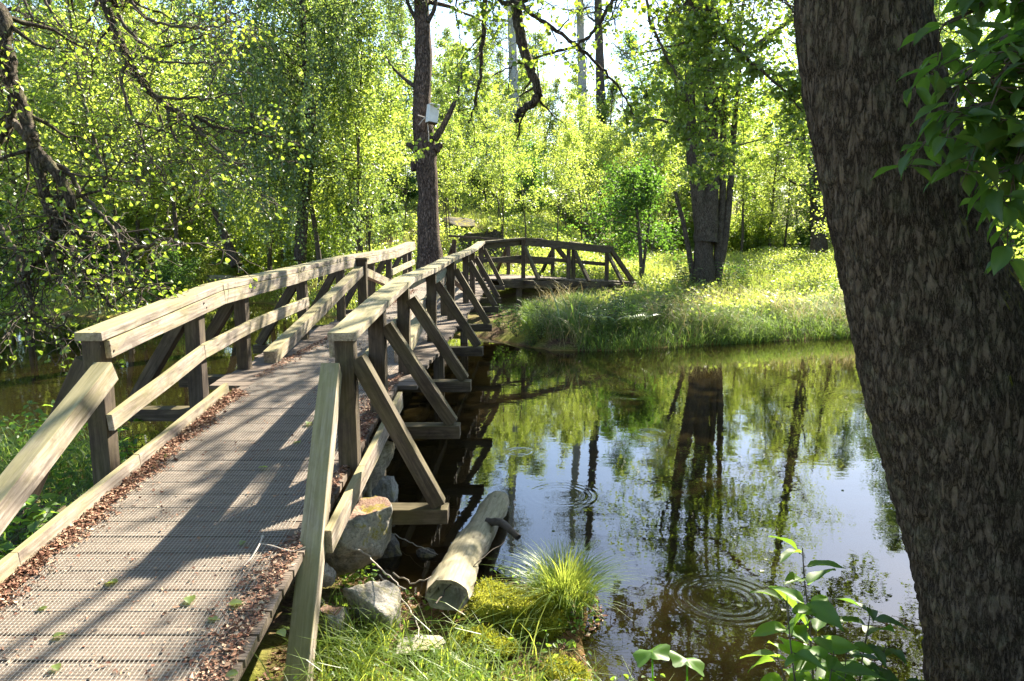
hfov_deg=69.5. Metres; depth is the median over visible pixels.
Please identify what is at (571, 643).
herbs
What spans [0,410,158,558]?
bank grass
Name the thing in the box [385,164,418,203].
bushy sapling
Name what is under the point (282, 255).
young tree
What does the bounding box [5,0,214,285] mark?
young tree
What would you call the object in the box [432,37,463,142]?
young tree
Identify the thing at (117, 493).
deck litter
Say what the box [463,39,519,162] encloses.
young tree
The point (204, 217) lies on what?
young tree
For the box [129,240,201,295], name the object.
bushy sapling
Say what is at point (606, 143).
sapling
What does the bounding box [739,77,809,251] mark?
young tree
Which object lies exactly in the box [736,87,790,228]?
broadleaf tree
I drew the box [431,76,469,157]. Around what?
young tree
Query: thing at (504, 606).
moss mound
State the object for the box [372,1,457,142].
broadleaf tree
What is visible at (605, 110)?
broadleaf tree
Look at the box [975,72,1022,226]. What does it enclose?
young tree
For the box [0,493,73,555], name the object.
leafy plant
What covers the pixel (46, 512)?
leafy plant
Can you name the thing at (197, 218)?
bushy sapling
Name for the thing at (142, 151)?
birch tree
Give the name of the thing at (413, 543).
twig
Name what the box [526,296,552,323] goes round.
leafy herb
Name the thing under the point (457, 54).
young tree
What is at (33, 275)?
bushy sapling
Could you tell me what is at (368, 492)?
stone
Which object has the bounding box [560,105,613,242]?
sapling
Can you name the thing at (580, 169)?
young tree
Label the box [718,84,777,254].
young tree
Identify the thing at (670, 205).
young tree
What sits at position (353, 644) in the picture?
bank grass
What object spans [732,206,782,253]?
bushy sapling
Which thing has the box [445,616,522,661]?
moss mound
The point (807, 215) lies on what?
young tree
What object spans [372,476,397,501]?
rock
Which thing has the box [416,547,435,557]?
stone
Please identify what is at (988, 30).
young tree
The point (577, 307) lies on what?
leafy herb
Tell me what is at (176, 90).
young tree
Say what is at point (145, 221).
bushy sapling
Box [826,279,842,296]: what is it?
leafy herb
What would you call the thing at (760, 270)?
meadow grass
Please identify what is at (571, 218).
bushy sapling
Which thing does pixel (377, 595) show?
boulder
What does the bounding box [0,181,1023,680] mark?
ground
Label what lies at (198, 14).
young tree
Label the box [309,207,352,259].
bushy sapling
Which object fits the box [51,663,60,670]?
fallen leaf
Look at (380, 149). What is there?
sapling
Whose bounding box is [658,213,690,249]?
bushy sapling
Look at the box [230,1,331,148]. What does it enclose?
broadleaf tree
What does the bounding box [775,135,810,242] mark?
young tree
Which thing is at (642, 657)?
coltsfoot
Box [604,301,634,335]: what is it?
leafy herb
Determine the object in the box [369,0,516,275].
broadleaf tree
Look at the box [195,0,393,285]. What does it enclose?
young tree
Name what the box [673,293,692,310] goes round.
leafy herb
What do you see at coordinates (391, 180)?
bushy sapling
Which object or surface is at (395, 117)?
young tree
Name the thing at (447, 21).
sky
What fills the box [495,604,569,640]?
moss mound
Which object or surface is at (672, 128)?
young tree
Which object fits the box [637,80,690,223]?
young tree
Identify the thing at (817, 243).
broadleaf tree
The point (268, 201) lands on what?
young tree
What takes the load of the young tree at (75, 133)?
on the ground at (256, 669)
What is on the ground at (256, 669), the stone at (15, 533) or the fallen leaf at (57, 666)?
the stone at (15, 533)
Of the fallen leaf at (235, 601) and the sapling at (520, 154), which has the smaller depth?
the fallen leaf at (235, 601)
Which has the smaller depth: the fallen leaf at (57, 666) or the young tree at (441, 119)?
the fallen leaf at (57, 666)
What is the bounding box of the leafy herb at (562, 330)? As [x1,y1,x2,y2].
[548,315,570,341]
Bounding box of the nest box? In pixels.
[425,103,439,124]
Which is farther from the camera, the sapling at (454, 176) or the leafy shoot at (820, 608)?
the sapling at (454, 176)
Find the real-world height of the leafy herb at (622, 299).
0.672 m
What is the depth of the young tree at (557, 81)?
41.47 m
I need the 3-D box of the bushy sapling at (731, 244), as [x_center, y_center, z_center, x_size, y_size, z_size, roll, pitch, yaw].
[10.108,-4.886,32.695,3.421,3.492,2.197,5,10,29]
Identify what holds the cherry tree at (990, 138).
on the ground at (256, 669)
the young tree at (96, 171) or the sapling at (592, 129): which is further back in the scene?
the sapling at (592, 129)
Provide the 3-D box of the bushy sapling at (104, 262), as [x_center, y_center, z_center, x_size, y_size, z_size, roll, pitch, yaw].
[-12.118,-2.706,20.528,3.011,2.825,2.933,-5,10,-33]
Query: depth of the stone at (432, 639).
3.44 m
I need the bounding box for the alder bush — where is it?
[554,146,693,278]
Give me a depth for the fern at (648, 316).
13.09 m
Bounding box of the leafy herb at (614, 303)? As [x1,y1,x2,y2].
[594,296,627,328]
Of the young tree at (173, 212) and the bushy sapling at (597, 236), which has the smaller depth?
the young tree at (173, 212)
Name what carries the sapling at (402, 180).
on the ground at (256, 669)
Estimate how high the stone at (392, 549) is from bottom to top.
0.182 m
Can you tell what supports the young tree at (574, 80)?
on the ground at (256, 669)
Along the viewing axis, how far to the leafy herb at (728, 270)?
18.05 m
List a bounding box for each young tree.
[0,3,94,298]
[0,95,54,221]
[0,106,56,270]
[2,6,133,259]
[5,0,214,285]
[40,0,213,278]
[46,0,171,140]
[49,69,132,261]
[68,0,252,275]
[89,32,212,262]
[91,0,148,160]
[96,28,249,268]
[112,0,241,265]
[149,74,249,255]
[155,0,246,225]
[164,54,327,270]
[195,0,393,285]
[220,0,361,263]
[235,63,302,247]
[239,56,329,261]
[282,40,351,222]
[284,0,414,251]
[321,58,408,209]
[328,3,406,144]
[363,75,412,173]
[366,85,412,186]
[384,96,410,149]
[392,83,411,145]
[431,40,477,164]
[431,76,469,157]
[431,88,451,170]
[432,26,464,125]
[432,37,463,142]
[433,39,497,190]
[433,107,456,190]
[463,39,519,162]
[466,71,522,197]
[486,47,522,156]
[491,74,522,159]
[493,59,531,141]
[501,68,550,166]
[509,92,557,185]
[524,76,568,170]
[546,89,595,212]
[551,121,620,236]
[557,61,617,191]
[574,120,625,242]
[578,95,617,236]
[597,108,675,248]
[606,137,644,232]
[620,107,685,253]
[621,96,673,229]
[634,80,682,217]
[636,126,691,247]
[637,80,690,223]
[642,24,761,210]
[643,13,763,240]
[669,81,733,194]
[679,115,745,219]
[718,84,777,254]
[727,111,785,225]
[732,113,774,215]
[732,148,784,228]
[734,124,799,224]
[736,99,777,213]
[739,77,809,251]
[751,124,809,252]
[765,116,807,235]
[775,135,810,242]
[777,134,825,245]
[794,158,837,274]
[934,0,980,127]
[935,1,980,171]
[952,17,1023,246]
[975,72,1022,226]
[996,174,1023,242]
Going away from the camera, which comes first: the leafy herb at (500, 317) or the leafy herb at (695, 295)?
the leafy herb at (500, 317)
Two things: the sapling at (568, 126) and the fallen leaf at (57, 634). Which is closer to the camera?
the fallen leaf at (57, 634)
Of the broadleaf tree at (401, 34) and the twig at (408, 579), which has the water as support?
the twig at (408, 579)
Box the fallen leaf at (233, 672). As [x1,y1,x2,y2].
[224,669,237,677]
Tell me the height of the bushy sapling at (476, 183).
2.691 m
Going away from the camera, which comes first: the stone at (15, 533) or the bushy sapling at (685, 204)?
the stone at (15, 533)
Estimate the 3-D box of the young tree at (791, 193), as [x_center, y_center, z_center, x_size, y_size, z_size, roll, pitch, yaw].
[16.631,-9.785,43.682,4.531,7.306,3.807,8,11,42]
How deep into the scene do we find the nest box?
15.77 m
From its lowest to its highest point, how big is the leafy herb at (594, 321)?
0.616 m
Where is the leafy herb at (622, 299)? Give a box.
[609,290,637,320]
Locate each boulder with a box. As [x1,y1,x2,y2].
[318,604,355,646]
[325,496,392,576]
[343,580,400,631]
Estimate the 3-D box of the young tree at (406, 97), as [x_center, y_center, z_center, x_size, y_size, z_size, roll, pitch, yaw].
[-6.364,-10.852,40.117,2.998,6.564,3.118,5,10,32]
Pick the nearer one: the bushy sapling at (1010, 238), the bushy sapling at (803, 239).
the bushy sapling at (1010, 238)
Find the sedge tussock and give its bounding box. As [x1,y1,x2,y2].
[478,535,659,625]
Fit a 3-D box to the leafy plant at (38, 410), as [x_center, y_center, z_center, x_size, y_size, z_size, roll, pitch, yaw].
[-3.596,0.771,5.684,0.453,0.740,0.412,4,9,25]
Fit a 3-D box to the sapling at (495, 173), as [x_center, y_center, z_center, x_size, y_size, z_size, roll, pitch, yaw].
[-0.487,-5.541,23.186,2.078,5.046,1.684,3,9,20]
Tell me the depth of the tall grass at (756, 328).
13.59 m
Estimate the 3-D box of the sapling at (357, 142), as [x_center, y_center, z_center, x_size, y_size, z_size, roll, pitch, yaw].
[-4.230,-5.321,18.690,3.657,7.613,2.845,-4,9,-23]
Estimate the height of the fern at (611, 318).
0.270 m
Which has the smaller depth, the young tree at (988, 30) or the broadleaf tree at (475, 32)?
the young tree at (988, 30)
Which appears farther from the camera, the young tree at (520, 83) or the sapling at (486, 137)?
the young tree at (520, 83)
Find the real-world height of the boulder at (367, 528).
0.402 m
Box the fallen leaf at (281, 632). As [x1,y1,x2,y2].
[276,628,285,636]
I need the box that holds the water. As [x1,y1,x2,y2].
[0,303,923,680]
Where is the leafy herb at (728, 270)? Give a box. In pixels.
[715,261,747,292]
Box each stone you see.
[0,523,44,550]
[322,563,335,587]
[337,439,394,501]
[363,440,371,497]
[378,533,401,558]
[396,634,445,653]
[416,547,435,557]
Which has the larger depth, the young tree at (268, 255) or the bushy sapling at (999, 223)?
the young tree at (268, 255)
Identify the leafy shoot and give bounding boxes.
[740,536,887,680]
[800,598,923,680]
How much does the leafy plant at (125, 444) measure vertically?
0.682 m
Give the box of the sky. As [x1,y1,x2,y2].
[2,0,1010,198]
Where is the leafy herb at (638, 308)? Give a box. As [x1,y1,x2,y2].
[625,302,649,329]
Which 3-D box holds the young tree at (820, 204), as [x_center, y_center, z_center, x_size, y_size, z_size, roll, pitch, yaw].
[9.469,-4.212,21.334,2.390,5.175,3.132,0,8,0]
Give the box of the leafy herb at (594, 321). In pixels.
[582,302,606,335]
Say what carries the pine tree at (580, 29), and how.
on the ground at (256, 669)
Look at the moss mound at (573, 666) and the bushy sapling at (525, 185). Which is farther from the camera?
the bushy sapling at (525, 185)
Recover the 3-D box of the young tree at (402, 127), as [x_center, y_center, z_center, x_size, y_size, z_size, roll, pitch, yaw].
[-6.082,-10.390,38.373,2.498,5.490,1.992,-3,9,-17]
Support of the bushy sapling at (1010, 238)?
on the ground at (256, 669)
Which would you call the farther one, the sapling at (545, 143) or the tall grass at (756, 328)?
the sapling at (545, 143)
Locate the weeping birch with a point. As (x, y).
(277, 78)
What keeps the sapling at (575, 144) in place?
on the ground at (256, 669)
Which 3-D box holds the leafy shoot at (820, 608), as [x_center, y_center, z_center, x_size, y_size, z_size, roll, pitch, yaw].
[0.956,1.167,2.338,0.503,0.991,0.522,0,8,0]
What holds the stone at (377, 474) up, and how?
on the ground at (256, 669)
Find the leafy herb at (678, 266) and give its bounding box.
[672,259,702,291]
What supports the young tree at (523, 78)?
on the ground at (256, 669)
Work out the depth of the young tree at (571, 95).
32.36 m
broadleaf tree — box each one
[0,0,97,219]
[2,0,166,211]
[14,0,67,199]
[134,0,254,89]
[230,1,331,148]
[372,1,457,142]
[435,16,516,157]
[508,27,576,197]
[568,77,643,242]
[605,26,685,227]
[614,21,681,147]
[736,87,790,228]
[751,3,827,256]
[940,0,995,106]
[949,10,1021,188]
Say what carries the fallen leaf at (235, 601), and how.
on the footbridge
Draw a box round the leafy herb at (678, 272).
[664,267,687,284]
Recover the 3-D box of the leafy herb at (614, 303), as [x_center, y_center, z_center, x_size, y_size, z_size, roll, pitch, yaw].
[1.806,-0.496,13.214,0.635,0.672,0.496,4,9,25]
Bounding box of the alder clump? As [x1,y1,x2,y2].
[572,0,969,291]
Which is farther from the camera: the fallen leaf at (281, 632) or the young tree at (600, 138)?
the young tree at (600, 138)
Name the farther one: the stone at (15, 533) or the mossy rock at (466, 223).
the mossy rock at (466, 223)
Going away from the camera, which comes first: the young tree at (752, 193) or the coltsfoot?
the coltsfoot
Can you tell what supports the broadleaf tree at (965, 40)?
on the ground at (256, 669)
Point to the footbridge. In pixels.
(430, 315)
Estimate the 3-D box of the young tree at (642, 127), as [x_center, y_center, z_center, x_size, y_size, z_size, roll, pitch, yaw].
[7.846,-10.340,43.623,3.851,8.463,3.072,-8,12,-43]
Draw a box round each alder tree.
[0,0,336,378]
[413,0,1023,680]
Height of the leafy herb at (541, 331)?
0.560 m
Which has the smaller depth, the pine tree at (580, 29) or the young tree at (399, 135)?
the young tree at (399, 135)
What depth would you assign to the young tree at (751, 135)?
36.36 m
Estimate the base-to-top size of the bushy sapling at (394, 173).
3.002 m
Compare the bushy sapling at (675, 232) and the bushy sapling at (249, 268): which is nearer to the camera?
the bushy sapling at (249, 268)
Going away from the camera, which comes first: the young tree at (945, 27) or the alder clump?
the alder clump
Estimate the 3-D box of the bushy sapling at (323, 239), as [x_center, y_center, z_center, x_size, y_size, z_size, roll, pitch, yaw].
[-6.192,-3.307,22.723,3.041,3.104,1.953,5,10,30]
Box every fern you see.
[561,310,616,323]
[575,310,644,328]
[602,309,660,323]
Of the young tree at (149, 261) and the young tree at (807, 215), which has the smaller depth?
the young tree at (149, 261)
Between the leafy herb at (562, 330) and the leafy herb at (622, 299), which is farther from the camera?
the leafy herb at (622, 299)
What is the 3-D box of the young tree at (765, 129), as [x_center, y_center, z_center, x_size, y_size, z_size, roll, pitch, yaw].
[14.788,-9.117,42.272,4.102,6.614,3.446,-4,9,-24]
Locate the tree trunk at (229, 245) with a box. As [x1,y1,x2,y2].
[211,207,242,267]
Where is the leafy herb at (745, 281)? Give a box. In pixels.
[732,265,762,288]
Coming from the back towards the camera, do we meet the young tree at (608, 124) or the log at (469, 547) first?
the young tree at (608, 124)
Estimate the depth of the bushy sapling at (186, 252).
22.71 m
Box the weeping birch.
[155,0,477,270]
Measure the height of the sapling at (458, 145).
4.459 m
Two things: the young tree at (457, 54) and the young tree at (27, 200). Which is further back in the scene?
the young tree at (457, 54)
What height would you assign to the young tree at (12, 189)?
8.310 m
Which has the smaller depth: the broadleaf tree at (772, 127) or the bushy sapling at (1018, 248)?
the bushy sapling at (1018, 248)
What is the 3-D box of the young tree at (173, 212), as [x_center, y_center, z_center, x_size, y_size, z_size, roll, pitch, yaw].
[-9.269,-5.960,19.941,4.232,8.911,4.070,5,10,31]
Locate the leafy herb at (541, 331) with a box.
[523,310,546,338]
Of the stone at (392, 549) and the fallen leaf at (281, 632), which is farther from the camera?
the stone at (392, 549)
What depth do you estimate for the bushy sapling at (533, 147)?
30.69 m
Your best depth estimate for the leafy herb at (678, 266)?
17.85 m
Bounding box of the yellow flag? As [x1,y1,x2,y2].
[549,285,588,334]
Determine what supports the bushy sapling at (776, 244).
on the ground at (256, 669)
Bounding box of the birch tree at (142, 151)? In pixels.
[96,0,206,249]
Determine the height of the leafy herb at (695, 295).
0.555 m
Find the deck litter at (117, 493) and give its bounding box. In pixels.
[0,289,441,680]
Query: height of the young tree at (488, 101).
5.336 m
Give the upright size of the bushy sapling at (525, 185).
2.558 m
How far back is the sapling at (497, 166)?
24.72 m
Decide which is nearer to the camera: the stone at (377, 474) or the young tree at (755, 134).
the stone at (377, 474)
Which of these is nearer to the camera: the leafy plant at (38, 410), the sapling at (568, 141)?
the leafy plant at (38, 410)
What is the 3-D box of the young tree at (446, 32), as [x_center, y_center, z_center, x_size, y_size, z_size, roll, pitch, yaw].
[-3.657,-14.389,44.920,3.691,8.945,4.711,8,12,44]
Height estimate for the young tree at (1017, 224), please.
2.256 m
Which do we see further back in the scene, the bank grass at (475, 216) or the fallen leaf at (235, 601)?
the bank grass at (475, 216)
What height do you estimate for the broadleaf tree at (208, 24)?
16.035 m
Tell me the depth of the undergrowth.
24.23 m
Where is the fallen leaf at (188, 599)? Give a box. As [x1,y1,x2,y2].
[183,595,195,604]
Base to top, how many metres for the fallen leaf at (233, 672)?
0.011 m
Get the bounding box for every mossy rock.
[440,217,475,230]
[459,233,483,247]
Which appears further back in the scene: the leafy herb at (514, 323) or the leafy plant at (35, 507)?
the leafy herb at (514, 323)
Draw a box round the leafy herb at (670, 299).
[656,291,685,315]
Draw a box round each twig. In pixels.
[244,535,304,565]
[355,548,405,589]
[379,574,418,638]
[391,533,437,554]
[392,572,430,583]
[435,537,508,603]
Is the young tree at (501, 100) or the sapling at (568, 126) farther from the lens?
the young tree at (501, 100)
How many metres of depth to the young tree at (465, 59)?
38.28 m
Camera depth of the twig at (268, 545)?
3.33 m
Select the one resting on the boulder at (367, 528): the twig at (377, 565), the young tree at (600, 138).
the twig at (377, 565)
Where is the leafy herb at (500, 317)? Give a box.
[491,304,519,329]
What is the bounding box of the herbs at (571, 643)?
[294,559,702,680]
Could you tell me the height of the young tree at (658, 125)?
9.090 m
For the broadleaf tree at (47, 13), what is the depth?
23.81 m
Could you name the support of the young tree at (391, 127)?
on the ground at (256, 669)
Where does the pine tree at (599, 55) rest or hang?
on the ground at (256, 669)
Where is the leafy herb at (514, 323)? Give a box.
[501,306,537,336]
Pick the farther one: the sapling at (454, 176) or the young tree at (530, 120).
the young tree at (530, 120)
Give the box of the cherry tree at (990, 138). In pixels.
[871,0,1023,282]
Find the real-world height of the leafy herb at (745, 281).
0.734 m
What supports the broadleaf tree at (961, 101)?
on the ground at (256, 669)
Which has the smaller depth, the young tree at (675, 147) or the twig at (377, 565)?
the twig at (377, 565)
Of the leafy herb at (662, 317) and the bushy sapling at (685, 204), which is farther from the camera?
the bushy sapling at (685, 204)
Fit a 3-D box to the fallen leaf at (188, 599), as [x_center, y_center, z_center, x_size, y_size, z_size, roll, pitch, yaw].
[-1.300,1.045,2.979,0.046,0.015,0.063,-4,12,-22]
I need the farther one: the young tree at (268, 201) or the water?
the young tree at (268, 201)
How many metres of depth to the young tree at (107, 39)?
27.06 m
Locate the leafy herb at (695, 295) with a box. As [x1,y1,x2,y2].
[682,289,710,303]
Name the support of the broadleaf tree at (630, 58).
on the ground at (256, 669)
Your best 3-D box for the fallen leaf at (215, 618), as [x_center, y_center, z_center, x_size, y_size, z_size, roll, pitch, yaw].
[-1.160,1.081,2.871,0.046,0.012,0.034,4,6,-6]
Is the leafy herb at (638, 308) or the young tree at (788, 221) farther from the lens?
the young tree at (788, 221)
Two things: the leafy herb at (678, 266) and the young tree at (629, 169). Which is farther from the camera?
the young tree at (629, 169)
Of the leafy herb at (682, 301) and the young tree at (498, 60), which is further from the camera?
the young tree at (498, 60)
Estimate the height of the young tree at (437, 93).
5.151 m
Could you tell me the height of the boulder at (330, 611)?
0.255 m
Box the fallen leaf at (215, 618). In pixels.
[208,616,219,619]
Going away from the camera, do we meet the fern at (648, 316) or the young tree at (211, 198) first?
the fern at (648, 316)
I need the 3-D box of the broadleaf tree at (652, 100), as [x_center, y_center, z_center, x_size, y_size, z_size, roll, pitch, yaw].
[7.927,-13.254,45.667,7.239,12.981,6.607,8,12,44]
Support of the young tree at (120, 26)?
on the ground at (256, 669)
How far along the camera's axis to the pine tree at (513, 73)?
37.80 m
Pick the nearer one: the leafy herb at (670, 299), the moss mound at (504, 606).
the moss mound at (504, 606)
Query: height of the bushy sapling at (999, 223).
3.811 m
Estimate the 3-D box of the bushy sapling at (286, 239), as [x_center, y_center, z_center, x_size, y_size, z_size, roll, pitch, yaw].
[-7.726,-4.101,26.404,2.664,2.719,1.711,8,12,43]
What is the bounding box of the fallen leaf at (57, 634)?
[53,632,66,636]
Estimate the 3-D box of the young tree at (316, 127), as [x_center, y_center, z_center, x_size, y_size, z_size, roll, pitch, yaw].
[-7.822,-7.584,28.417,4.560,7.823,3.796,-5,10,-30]
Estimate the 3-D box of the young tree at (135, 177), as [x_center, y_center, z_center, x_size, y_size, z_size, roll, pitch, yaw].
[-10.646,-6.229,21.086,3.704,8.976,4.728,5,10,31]
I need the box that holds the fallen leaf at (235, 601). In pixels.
[229,599,244,604]
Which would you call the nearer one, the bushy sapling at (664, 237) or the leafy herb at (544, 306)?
the leafy herb at (544, 306)
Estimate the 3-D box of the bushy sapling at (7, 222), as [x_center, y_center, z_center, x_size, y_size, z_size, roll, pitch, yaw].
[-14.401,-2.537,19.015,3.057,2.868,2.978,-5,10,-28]
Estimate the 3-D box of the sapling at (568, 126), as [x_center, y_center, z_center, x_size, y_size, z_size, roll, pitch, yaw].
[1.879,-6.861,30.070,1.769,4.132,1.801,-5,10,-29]
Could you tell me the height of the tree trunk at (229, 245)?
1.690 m
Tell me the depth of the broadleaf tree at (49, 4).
29.89 m
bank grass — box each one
[0,190,583,315]
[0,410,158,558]
[253,576,713,680]
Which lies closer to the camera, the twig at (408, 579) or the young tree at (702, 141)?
the twig at (408, 579)
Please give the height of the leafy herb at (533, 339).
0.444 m
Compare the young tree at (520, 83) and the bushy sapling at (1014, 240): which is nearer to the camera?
the bushy sapling at (1014, 240)
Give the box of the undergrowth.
[0,166,833,312]
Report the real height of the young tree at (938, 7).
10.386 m
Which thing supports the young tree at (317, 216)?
on the ground at (256, 669)
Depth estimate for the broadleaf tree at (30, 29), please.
32.93 m
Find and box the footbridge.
[0,235,637,680]
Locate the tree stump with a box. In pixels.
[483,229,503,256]
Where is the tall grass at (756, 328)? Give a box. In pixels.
[514,291,849,351]
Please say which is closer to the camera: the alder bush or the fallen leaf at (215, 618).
the fallen leaf at (215, 618)
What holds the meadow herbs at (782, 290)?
on the ground at (256, 669)
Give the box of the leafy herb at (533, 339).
[514,326,541,346]
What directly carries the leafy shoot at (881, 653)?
on the ground at (256, 669)
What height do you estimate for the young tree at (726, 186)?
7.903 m
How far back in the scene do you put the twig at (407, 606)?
3.63 m
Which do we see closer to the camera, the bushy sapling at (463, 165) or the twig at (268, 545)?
the twig at (268, 545)
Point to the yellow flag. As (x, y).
(569, 313)
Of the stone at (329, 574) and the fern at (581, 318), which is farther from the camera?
the fern at (581, 318)
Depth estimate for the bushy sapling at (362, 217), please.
26.13 m
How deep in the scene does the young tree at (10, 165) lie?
25.61 m
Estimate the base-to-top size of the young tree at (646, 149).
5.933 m
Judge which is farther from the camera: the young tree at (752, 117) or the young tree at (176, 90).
the young tree at (752, 117)
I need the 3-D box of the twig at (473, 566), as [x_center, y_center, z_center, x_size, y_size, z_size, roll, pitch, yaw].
[-0.206,1.208,3.926,0.039,0.028,0.827,4,9,25]
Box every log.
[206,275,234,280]
[425,491,520,609]
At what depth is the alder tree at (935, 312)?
2.60 m
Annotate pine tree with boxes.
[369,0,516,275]
[488,0,519,155]
[546,0,609,177]
[563,0,622,152]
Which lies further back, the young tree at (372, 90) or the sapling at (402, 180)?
the young tree at (372, 90)
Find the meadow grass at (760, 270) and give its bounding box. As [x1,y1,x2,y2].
[551,216,1023,313]
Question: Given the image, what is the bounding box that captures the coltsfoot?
[633,644,703,680]
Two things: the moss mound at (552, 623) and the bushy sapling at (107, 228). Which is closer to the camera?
the moss mound at (552, 623)
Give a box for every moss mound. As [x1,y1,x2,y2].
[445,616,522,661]
[463,575,564,632]
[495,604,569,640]
[537,652,593,680]
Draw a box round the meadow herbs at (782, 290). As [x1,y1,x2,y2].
[551,213,1023,325]
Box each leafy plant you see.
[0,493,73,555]
[0,505,58,559]
[1,399,55,484]
[117,418,144,464]
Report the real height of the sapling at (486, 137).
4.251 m
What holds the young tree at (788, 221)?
on the ground at (256, 669)
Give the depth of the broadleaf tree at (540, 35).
42.65 m
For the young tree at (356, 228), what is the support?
on the ground at (256, 669)
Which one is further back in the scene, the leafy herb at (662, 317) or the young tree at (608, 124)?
the young tree at (608, 124)
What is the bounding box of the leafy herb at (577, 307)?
[567,298,589,324]
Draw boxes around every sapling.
[0,188,15,266]
[0,240,49,287]
[10,193,132,289]
[60,202,146,261]
[99,209,163,278]
[116,193,219,277]
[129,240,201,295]
[168,187,216,235]
[191,191,284,276]
[274,200,317,257]
[275,205,348,263]
[279,0,413,252]
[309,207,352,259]
[316,15,412,251]
[330,156,403,216]
[347,186,382,229]
[373,148,416,197]
[383,120,417,218]
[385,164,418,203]
[416,103,476,241]
[437,99,485,213]
[438,141,476,186]
[449,133,510,196]
[465,80,530,237]
[466,101,500,209]
[477,122,521,225]
[481,153,567,216]
[494,133,552,189]
[496,113,552,237]
[530,83,588,231]
[533,127,583,240]
[539,122,580,213]
[551,186,597,238]
[556,127,608,238]
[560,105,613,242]
[575,106,628,244]
[580,211,607,243]
[608,219,658,252]
[642,217,685,251]
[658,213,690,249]
[660,195,736,251]
[727,191,778,253]
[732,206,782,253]
[753,220,788,249]
[788,224,810,248]
[978,157,1023,237]
[995,180,1023,259]
[997,225,1023,256]
[1004,199,1023,257]
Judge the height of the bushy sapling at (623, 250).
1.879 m
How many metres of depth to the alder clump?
18.45 m
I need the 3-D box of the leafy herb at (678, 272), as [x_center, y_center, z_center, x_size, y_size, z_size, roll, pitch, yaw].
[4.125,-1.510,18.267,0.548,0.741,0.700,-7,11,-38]
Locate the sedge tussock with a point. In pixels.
(572, 581)
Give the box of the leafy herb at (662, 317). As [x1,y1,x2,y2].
[647,301,675,327]
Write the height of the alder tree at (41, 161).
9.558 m

